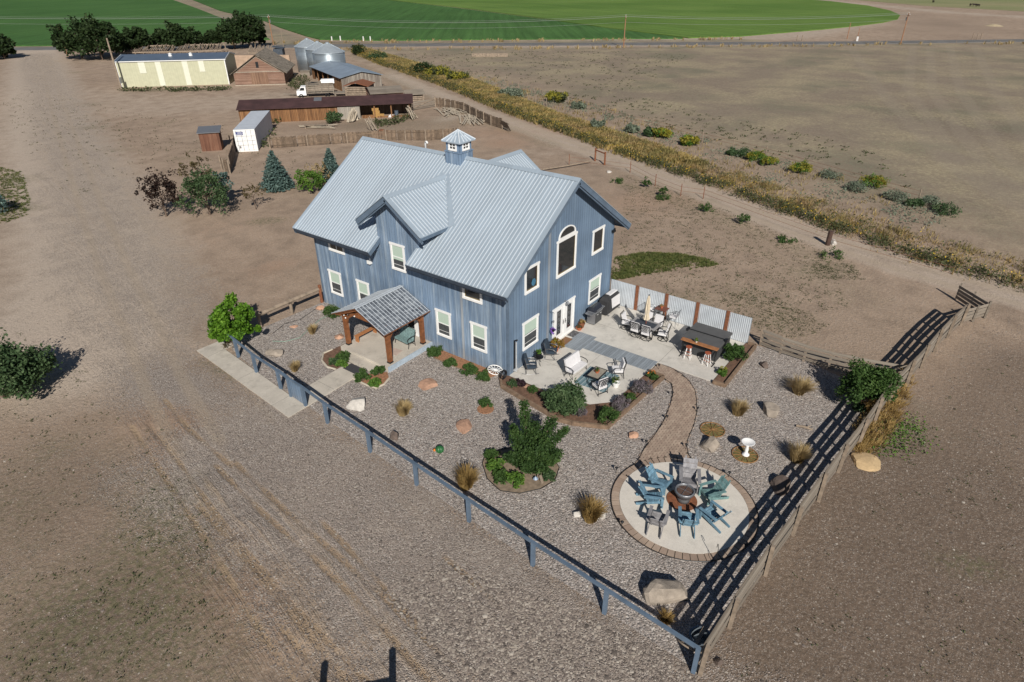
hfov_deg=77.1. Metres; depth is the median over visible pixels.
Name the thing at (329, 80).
camper shell
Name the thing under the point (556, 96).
rabbitbrush
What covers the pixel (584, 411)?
lavender
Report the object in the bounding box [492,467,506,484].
shrub
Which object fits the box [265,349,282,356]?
boulder
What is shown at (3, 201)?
bush
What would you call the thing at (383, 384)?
curb
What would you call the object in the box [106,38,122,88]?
utility pole
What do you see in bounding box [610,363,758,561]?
path edging
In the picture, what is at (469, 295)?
window
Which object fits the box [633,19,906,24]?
power line
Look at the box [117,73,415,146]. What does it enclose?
weeds
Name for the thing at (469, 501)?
rail fence
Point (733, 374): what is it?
landscape timbers
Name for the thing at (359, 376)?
shrub
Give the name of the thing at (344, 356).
shrub
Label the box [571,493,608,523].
grass clump
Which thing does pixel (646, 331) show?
dining chair
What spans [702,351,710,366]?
bar stool
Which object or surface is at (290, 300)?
log rail
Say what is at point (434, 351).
shrub
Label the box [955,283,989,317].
gate panel
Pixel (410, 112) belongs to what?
lumber pile
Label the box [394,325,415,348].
glider bench
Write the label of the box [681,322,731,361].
bar
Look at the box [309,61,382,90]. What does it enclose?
open shed
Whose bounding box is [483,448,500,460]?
shrub
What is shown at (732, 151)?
bush
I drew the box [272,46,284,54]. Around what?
outhouse
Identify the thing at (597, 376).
coffee table
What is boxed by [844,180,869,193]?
sagebrush
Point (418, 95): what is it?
log cabin
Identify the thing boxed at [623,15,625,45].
utility pole
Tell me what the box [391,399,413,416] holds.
grass clump
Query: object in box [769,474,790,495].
boulder
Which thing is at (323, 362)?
curb
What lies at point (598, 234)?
window
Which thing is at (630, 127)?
sagebrush
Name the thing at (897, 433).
ground weeds
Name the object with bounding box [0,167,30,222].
lawn grass
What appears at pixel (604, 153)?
fence brace
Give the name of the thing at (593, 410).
ground
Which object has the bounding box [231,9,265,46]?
tree
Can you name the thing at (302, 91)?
stake truck
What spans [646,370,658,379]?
shrub
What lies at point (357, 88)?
log cabin
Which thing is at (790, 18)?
power line
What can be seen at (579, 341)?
boardwalk
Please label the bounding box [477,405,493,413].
ground
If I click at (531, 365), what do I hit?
rocking chair
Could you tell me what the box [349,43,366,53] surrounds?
bush
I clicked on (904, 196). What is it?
sagebrush
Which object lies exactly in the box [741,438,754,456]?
birdbath
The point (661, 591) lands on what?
boulder
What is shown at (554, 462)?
shrub
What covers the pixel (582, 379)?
rug
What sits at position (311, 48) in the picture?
grain bin
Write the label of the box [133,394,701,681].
loose stones
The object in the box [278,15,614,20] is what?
power line
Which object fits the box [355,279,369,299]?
window
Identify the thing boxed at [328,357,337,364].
shrub
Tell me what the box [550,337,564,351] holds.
potted plant
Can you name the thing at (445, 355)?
ground
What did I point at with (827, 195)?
sage scrub
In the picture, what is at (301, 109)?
cattle shed
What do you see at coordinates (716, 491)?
adirondack chair
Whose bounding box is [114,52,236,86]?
metal barn
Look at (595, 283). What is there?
window
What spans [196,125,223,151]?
shed
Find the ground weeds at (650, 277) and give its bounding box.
[0,175,1023,681]
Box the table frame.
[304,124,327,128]
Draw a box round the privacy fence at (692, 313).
[610,279,752,342]
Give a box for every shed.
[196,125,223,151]
[236,93,412,121]
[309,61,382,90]
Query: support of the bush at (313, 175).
on the ground at (108, 252)
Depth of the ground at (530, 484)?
27.61 m
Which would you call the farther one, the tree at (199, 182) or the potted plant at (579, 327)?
the tree at (199, 182)
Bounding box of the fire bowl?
[666,483,696,510]
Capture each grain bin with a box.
[294,38,313,71]
[305,41,322,73]
[312,42,345,76]
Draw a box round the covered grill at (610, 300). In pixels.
[599,289,619,315]
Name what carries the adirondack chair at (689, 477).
on the fire circle slab
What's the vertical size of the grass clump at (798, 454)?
0.861 m
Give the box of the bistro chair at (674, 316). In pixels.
[667,310,680,325]
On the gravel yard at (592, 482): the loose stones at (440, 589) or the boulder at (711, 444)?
the boulder at (711, 444)
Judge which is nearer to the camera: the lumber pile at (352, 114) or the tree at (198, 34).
the lumber pile at (352, 114)
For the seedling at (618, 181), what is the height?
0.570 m
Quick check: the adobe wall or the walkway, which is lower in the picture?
the walkway
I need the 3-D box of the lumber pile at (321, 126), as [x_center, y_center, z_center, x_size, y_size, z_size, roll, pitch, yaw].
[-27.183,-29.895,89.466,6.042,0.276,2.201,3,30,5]
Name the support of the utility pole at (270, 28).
on the ground at (108, 252)
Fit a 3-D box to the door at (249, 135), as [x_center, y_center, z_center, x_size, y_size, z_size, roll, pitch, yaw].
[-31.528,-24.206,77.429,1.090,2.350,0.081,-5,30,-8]
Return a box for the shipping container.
[233,110,272,151]
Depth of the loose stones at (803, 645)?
23.86 m
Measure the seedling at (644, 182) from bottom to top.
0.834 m
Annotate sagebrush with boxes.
[497,86,512,93]
[505,88,526,96]
[571,101,586,109]
[590,118,605,126]
[625,122,639,132]
[819,168,843,180]
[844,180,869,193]
[883,188,910,203]
[920,194,939,205]
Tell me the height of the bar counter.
1.030 m
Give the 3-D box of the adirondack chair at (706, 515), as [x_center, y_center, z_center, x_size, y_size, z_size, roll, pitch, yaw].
[7.982,6.777,25.140,0.790,0.936,1.094,-19,35,-29]
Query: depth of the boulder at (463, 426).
30.63 m
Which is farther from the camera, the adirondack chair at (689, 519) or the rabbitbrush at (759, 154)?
the rabbitbrush at (759, 154)
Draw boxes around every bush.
[0,195,8,212]
[0,327,51,399]
[0,341,62,398]
[293,169,325,192]
[304,161,329,184]
[324,110,343,123]
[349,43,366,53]
[368,50,387,57]
[409,61,433,72]
[540,378,587,416]
[643,126,654,136]
[726,147,737,155]
[737,146,755,156]
[834,355,904,404]
[904,198,925,206]
[930,200,962,217]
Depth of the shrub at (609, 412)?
30.62 m
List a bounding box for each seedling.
[610,177,623,183]
[642,176,651,184]
[655,193,670,200]
[658,186,667,193]
[698,201,714,211]
[737,213,750,223]
[777,234,797,243]
[819,246,845,262]
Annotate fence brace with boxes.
[594,148,605,164]
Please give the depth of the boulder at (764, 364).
35.23 m
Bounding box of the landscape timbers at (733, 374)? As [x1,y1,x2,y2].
[712,341,756,387]
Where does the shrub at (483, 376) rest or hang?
on the gravel yard at (592, 482)
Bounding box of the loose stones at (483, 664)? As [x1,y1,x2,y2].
[383,560,697,681]
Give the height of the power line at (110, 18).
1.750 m
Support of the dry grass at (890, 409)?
on the ground at (108, 252)
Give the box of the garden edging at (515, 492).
[482,447,559,493]
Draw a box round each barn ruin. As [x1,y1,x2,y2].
[119,43,226,54]
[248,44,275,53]
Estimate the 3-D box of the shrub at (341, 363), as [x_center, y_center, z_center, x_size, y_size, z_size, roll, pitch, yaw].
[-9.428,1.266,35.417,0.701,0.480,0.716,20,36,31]
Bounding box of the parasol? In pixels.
[641,294,649,335]
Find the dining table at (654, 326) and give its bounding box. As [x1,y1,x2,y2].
[629,317,661,339]
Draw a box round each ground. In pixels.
[0,0,1023,681]
[323,344,343,369]
[355,372,388,384]
[435,351,497,378]
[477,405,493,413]
[483,447,558,493]
[502,374,659,423]
[701,423,723,435]
[712,343,752,382]
[733,448,756,461]
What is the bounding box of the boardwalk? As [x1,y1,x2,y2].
[565,332,656,370]
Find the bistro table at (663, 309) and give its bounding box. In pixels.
[655,305,669,321]
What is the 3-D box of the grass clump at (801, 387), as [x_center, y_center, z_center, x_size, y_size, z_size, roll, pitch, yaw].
[14.733,2.326,32.934,1.996,0.864,1.994,20,36,31]
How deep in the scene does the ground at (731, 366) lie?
35.31 m
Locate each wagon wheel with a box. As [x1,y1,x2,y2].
[487,365,502,374]
[676,637,701,652]
[700,422,724,437]
[731,446,758,462]
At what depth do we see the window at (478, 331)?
34.67 m
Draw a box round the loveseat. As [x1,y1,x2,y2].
[563,350,587,379]
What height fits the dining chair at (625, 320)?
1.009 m
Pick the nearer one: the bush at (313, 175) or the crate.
the bush at (313, 175)
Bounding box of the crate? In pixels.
[300,70,310,75]
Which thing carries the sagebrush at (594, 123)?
on the ground at (108, 252)
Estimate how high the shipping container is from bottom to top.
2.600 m
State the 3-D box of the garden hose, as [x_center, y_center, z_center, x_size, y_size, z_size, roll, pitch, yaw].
[-0.464,1.827,34.178,0.116,0.636,0.558,20,36,31]
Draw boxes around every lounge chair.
[591,377,609,396]
[612,357,626,376]
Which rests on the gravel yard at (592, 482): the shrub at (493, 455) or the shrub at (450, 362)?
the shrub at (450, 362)
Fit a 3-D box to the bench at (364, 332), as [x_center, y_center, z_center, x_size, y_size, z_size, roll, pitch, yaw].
[-8.585,-0.407,37.754,0.280,0.400,1.500,20,36,31]
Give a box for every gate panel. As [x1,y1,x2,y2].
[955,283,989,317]
[960,301,991,321]
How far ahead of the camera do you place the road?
185.48 m
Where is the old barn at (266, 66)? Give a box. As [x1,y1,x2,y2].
[230,47,294,85]
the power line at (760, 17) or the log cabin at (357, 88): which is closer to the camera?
the log cabin at (357, 88)
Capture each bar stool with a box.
[683,345,691,358]
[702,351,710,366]
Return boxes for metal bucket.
[689,626,710,649]
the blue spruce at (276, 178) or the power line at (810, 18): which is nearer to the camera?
the blue spruce at (276, 178)
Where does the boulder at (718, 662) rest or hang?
on the ground at (108, 252)
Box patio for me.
[510,306,744,403]
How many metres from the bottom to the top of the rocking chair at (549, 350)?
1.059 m
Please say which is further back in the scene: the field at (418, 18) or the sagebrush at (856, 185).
the field at (418, 18)
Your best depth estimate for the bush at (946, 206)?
56.65 m
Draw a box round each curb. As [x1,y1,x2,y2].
[321,349,335,369]
[352,378,389,388]
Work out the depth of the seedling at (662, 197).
60.89 m
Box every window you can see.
[327,269,343,296]
[328,243,344,254]
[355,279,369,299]
[389,241,406,272]
[434,308,451,339]
[462,288,482,304]
[469,321,486,353]
[522,313,538,350]
[524,261,539,295]
[556,231,577,278]
[558,225,575,240]
[588,273,601,304]
[591,224,604,255]
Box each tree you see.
[0,33,15,53]
[0,41,16,58]
[46,15,103,58]
[68,12,122,59]
[112,32,131,53]
[122,26,153,53]
[134,167,187,216]
[151,27,167,48]
[161,20,199,49]
[172,164,229,214]
[177,152,212,197]
[192,30,206,47]
[203,29,221,48]
[207,292,261,342]
[208,172,233,202]
[215,17,253,48]
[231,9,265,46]
[240,182,266,208]
[251,29,266,45]
[502,399,570,475]
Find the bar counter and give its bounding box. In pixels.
[679,337,718,366]
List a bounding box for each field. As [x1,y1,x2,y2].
[0,0,269,45]
[194,0,681,40]
[392,0,899,38]
[862,0,1023,10]
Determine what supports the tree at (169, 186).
on the ground at (108, 252)
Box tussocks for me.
[402,51,910,187]
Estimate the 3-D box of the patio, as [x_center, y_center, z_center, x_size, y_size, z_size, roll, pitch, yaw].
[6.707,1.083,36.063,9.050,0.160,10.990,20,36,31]
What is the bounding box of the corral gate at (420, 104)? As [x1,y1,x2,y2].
[412,96,435,109]
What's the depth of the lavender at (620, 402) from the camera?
31.73 m
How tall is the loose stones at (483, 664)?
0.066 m
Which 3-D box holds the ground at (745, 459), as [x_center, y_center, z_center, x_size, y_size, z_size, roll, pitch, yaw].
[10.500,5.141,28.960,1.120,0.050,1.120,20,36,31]
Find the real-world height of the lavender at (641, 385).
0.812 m
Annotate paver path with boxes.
[636,364,697,463]
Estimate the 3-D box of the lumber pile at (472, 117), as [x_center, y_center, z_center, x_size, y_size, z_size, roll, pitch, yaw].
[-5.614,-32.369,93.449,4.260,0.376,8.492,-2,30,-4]
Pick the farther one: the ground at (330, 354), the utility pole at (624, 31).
the utility pole at (624, 31)
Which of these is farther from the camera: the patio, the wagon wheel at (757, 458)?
the patio
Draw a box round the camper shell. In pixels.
[321,78,333,82]
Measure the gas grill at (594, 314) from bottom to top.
1.140 m
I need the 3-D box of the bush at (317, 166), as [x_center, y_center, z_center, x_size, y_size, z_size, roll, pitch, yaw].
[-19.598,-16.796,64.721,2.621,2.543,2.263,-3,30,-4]
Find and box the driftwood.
[796,425,811,429]
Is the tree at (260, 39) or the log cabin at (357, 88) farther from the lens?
the tree at (260, 39)
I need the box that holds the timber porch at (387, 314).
[331,285,432,372]
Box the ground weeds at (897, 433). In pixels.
[862,411,942,459]
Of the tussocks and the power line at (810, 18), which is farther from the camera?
the power line at (810, 18)
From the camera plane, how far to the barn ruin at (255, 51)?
161.12 m
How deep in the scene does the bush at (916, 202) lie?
58.57 m
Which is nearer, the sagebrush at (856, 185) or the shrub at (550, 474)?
the shrub at (550, 474)
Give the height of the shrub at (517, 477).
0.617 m
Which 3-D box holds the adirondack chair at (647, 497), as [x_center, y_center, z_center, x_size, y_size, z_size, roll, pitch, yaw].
[5.630,6.198,26.164,1.094,0.936,0.790,5,30,9]
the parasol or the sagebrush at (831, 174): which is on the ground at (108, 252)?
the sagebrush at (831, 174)
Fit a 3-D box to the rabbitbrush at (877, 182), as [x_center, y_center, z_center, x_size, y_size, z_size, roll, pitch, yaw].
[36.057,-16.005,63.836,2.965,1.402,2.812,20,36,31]
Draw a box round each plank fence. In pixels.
[218,155,230,173]
[227,133,235,170]
[267,127,459,148]
[435,97,502,128]
[500,120,510,130]
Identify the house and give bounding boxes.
[292,129,630,375]
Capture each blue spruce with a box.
[258,150,296,192]
[320,147,338,181]
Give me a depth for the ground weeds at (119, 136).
85.64 m
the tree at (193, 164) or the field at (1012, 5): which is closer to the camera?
the tree at (193, 164)
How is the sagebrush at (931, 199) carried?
on the ground at (108, 252)
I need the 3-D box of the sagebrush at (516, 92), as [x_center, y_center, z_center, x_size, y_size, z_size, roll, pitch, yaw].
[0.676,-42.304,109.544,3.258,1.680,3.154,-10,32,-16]
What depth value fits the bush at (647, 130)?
83.34 m
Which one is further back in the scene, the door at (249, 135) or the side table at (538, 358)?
the door at (249, 135)
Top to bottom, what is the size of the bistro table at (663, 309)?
0.978 m
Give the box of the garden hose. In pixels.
[500,370,506,379]
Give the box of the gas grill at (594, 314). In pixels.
[585,302,604,324]
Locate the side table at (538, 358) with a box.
[534,355,543,362]
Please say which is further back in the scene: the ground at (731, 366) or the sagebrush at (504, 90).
the sagebrush at (504, 90)
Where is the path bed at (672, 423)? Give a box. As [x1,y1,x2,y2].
[630,363,695,467]
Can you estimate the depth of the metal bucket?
20.86 m
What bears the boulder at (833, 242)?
on the ground at (108, 252)
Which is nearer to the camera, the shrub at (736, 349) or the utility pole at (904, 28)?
the shrub at (736, 349)
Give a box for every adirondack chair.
[636,480,663,508]
[642,462,673,495]
[646,505,669,538]
[678,506,699,538]
[679,455,700,493]
[698,474,730,505]
[699,500,731,533]
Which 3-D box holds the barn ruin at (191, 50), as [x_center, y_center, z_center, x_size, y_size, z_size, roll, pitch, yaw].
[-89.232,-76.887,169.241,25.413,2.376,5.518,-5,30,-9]
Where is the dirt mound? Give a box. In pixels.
[985,24,1002,26]
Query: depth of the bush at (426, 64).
133.73 m
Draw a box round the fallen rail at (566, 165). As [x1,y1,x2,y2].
[542,160,591,169]
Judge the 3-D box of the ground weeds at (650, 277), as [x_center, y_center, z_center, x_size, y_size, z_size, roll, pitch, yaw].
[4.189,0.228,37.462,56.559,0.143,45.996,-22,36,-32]
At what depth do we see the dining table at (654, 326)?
38.09 m
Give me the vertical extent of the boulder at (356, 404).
0.669 m
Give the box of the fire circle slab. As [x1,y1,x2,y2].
[619,462,748,553]
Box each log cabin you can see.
[344,79,374,95]
[365,85,403,94]
[403,89,424,101]
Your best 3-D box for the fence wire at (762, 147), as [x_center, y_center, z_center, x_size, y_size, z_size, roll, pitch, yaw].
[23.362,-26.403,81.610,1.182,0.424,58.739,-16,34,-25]
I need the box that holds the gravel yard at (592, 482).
[232,302,877,665]
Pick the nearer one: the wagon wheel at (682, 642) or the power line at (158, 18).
the wagon wheel at (682, 642)
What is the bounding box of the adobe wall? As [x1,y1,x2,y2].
[234,55,290,67]
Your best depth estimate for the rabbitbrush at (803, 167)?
68.23 m
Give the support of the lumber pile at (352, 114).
on the ground at (108, 252)
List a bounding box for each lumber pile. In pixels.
[298,124,337,127]
[347,108,357,121]
[364,116,376,129]
[406,105,417,118]
[433,107,465,116]
[459,113,484,124]
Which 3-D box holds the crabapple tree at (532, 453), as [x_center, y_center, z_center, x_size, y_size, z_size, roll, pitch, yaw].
[0.899,4.348,27.446,2.716,3.108,2.353,11,32,18]
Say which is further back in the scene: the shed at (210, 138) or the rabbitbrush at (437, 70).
the rabbitbrush at (437, 70)
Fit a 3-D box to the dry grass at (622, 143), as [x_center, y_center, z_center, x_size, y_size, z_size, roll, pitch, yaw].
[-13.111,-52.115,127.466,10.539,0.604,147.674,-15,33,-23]
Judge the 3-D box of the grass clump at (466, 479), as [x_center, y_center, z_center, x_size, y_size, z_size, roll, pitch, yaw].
[-1.988,5.793,26.991,1.560,0.992,1.518,-14,33,-22]
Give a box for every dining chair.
[620,310,633,329]
[629,321,641,337]
[640,324,651,341]
[641,310,654,320]
[651,312,664,332]
[657,323,671,341]
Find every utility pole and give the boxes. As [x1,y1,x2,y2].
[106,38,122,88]
[267,15,273,44]
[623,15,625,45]
[900,13,908,42]
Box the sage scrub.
[398,56,946,227]
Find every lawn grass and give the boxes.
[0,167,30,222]
[611,251,718,279]
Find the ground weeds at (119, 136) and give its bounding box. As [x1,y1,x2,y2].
[3,91,311,192]
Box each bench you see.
[354,326,376,342]
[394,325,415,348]
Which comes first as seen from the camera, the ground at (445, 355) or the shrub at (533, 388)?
the shrub at (533, 388)
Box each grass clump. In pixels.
[287,360,300,371]
[306,323,318,333]
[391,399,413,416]
[449,459,482,490]
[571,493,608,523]
[657,608,674,624]
[729,397,751,415]
[784,374,819,395]
[786,437,814,463]
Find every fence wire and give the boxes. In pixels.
[569,157,952,272]
[571,100,917,194]
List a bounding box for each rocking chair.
[522,353,538,374]
[543,338,557,359]
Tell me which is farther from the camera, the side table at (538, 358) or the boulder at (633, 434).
the side table at (538, 358)
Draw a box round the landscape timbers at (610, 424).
[499,369,664,429]
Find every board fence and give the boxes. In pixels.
[697,303,970,676]
[759,326,907,376]
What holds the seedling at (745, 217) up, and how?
on the ground at (108, 252)
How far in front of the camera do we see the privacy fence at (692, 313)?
39.07 m
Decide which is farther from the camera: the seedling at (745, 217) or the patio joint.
the seedling at (745, 217)
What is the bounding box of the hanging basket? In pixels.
[549,311,555,334]
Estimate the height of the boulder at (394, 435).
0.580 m
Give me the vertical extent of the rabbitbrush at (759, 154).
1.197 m
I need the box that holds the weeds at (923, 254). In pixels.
[351,48,1023,287]
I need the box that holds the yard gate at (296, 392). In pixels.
[289,376,302,402]
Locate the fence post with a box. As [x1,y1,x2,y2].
[825,230,833,245]
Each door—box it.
[234,131,247,150]
[244,131,256,149]
[250,72,268,84]
[337,106,360,119]
[399,320,418,336]
[552,296,575,339]
[595,310,601,323]
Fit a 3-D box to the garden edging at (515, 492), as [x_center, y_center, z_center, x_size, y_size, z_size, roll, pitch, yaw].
[0.408,5.581,28.242,3.257,0.038,3.024,-9,31,-14]
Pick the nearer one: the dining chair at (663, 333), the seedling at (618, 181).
the dining chair at (663, 333)
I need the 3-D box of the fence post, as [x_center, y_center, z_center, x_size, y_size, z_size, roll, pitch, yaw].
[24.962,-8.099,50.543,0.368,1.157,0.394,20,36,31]
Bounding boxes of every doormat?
[343,363,360,373]
[561,336,571,344]
[567,330,579,336]
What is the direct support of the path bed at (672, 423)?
on the gravel yard at (592, 482)
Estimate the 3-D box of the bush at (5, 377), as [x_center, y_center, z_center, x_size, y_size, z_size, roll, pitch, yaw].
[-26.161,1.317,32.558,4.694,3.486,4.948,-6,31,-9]
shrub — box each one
[222,339,232,348]
[321,304,339,318]
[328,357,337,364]
[335,350,349,361]
[335,359,347,366]
[353,367,371,382]
[367,377,381,387]
[370,365,385,375]
[426,345,442,357]
[442,357,457,366]
[459,362,478,376]
[475,368,490,381]
[478,396,493,407]
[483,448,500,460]
[486,457,504,471]
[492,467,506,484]
[504,471,524,489]
[506,378,517,387]
[516,378,525,386]
[527,385,538,393]
[543,468,555,481]
[547,457,560,466]
[597,404,620,424]
[624,392,636,400]
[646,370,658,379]
[716,366,727,376]
[723,342,748,360]
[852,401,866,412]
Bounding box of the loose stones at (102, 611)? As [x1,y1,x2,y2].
[0,311,345,681]
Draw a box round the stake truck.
[296,81,334,97]
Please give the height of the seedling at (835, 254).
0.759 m
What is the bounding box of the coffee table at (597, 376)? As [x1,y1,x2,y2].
[586,366,607,380]
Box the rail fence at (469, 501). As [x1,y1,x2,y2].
[227,334,701,674]
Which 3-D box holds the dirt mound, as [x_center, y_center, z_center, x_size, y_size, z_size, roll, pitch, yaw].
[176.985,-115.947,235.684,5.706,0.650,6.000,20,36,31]
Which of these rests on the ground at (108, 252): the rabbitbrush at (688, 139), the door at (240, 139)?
the rabbitbrush at (688, 139)
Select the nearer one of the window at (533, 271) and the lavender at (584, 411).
the lavender at (584, 411)
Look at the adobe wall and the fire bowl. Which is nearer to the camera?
the fire bowl
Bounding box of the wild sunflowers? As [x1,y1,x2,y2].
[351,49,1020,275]
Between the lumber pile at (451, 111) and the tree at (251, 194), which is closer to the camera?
the tree at (251, 194)
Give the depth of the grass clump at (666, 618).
21.43 m
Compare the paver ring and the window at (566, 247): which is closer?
the paver ring
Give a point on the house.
(493, 261)
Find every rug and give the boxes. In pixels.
[385,347,402,354]
[575,366,618,391]
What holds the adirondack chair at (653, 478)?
on the fire circle slab
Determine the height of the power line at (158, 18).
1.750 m
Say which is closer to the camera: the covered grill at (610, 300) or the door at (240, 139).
the covered grill at (610, 300)
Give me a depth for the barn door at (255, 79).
122.34 m
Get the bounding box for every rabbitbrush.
[422,64,450,74]
[446,69,470,79]
[544,90,568,102]
[652,127,673,137]
[679,134,700,145]
[746,149,766,161]
[760,155,779,165]
[788,160,812,172]
[858,173,889,188]
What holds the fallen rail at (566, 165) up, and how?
on the ground at (108, 252)
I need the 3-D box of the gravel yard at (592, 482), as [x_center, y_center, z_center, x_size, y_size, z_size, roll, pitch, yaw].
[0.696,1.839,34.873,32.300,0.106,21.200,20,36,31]
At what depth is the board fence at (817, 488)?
25.41 m
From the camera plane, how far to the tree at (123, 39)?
165.20 m
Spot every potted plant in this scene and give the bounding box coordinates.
[535,349,541,356]
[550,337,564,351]
[576,324,582,330]
[578,319,585,327]
[612,376,619,387]
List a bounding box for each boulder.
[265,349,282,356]
[316,305,323,309]
[335,333,343,339]
[346,397,364,411]
[389,430,398,439]
[418,378,437,390]
[456,419,471,433]
[573,511,581,516]
[629,431,638,437]
[642,579,689,604]
[699,436,719,452]
[714,658,722,665]
[760,361,767,368]
[763,401,779,417]
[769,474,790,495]
[831,239,836,244]
[851,452,880,471]
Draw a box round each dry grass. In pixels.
[231,36,1023,50]
[352,44,713,165]
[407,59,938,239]
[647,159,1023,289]
[847,368,917,456]
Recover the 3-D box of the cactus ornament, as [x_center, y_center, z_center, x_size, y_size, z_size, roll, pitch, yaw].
[-3.331,4.902,29.173,0.505,0.360,0.399,20,36,31]
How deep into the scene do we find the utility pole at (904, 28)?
180.57 m
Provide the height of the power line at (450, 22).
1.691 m
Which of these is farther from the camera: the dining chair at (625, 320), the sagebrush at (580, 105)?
the sagebrush at (580, 105)
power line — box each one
[0,16,266,18]
[37,16,255,18]
[267,16,625,22]
[274,16,621,22]
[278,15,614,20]
[279,22,619,27]
[626,14,903,18]
[631,14,894,18]
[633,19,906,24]
[642,12,905,17]
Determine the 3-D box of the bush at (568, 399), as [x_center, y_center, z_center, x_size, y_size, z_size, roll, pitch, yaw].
[2.654,2.845,31.508,2.302,1.565,2.520,-7,31,-12]
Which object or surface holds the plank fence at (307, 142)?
on the ground at (108, 252)
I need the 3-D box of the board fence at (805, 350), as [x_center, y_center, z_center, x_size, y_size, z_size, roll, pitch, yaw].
[17.344,0.789,35.185,7.354,1.250,0.671,18,35,28]
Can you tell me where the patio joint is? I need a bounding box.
[545,323,672,390]
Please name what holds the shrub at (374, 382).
on the ground at (383, 377)
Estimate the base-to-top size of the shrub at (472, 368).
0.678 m
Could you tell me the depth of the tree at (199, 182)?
56.30 m
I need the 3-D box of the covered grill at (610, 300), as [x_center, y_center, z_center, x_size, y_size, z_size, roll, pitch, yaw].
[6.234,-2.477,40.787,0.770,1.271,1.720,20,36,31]
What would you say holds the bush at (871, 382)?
on the gravel yard at (592, 482)
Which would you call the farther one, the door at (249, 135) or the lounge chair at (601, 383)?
the door at (249, 135)
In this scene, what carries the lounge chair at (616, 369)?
on the patio
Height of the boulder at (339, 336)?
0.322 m
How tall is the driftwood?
0.188 m
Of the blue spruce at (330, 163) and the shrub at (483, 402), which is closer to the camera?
the shrub at (483, 402)
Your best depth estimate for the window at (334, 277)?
40.75 m
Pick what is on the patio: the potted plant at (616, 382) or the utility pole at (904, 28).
the potted plant at (616, 382)
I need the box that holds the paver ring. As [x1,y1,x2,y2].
[612,457,757,560]
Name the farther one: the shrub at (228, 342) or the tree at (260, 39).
the tree at (260, 39)
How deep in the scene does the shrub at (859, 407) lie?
31.49 m
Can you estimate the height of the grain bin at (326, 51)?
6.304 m
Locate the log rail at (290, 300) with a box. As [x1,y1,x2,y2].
[256,284,322,327]
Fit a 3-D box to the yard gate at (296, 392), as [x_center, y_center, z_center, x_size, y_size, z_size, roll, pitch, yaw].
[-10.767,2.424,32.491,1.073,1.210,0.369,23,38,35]
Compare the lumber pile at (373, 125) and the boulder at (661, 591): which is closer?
the boulder at (661, 591)
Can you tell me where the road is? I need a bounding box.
[14,39,1023,50]
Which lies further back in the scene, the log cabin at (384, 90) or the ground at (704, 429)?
the log cabin at (384, 90)
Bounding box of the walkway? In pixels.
[197,342,363,417]
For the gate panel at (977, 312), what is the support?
on the ground at (108, 252)
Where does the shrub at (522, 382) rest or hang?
on the gravel yard at (592, 482)
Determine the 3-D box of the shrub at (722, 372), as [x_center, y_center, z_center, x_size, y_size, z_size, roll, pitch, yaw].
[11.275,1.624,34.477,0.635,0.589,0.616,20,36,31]
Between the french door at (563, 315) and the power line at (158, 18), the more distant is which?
the power line at (158, 18)
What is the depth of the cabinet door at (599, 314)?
39.41 m
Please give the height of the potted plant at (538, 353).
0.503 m
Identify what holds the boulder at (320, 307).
on the gravel yard at (592, 482)
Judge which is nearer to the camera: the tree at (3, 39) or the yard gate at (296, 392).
the yard gate at (296, 392)
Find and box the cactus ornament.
[433,445,443,452]
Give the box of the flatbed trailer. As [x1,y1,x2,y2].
[333,91,344,95]
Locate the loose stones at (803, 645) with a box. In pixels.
[715,320,1023,681]
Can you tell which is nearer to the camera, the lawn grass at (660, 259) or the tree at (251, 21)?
the lawn grass at (660, 259)
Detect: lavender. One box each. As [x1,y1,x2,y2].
[573,407,587,416]
[611,394,630,411]
[631,377,652,393]
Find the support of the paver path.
on the path bed at (672, 423)
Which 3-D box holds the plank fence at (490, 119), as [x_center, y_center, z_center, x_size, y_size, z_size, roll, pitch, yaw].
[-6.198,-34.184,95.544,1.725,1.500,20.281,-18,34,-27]
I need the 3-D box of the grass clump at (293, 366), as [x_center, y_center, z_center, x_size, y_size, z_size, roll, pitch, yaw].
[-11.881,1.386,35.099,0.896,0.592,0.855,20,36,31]
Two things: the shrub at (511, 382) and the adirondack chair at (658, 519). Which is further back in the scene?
the shrub at (511, 382)
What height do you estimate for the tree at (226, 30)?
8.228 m
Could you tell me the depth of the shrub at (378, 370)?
34.58 m
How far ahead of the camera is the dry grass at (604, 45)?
179.63 m
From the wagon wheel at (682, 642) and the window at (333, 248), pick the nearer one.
the wagon wheel at (682, 642)

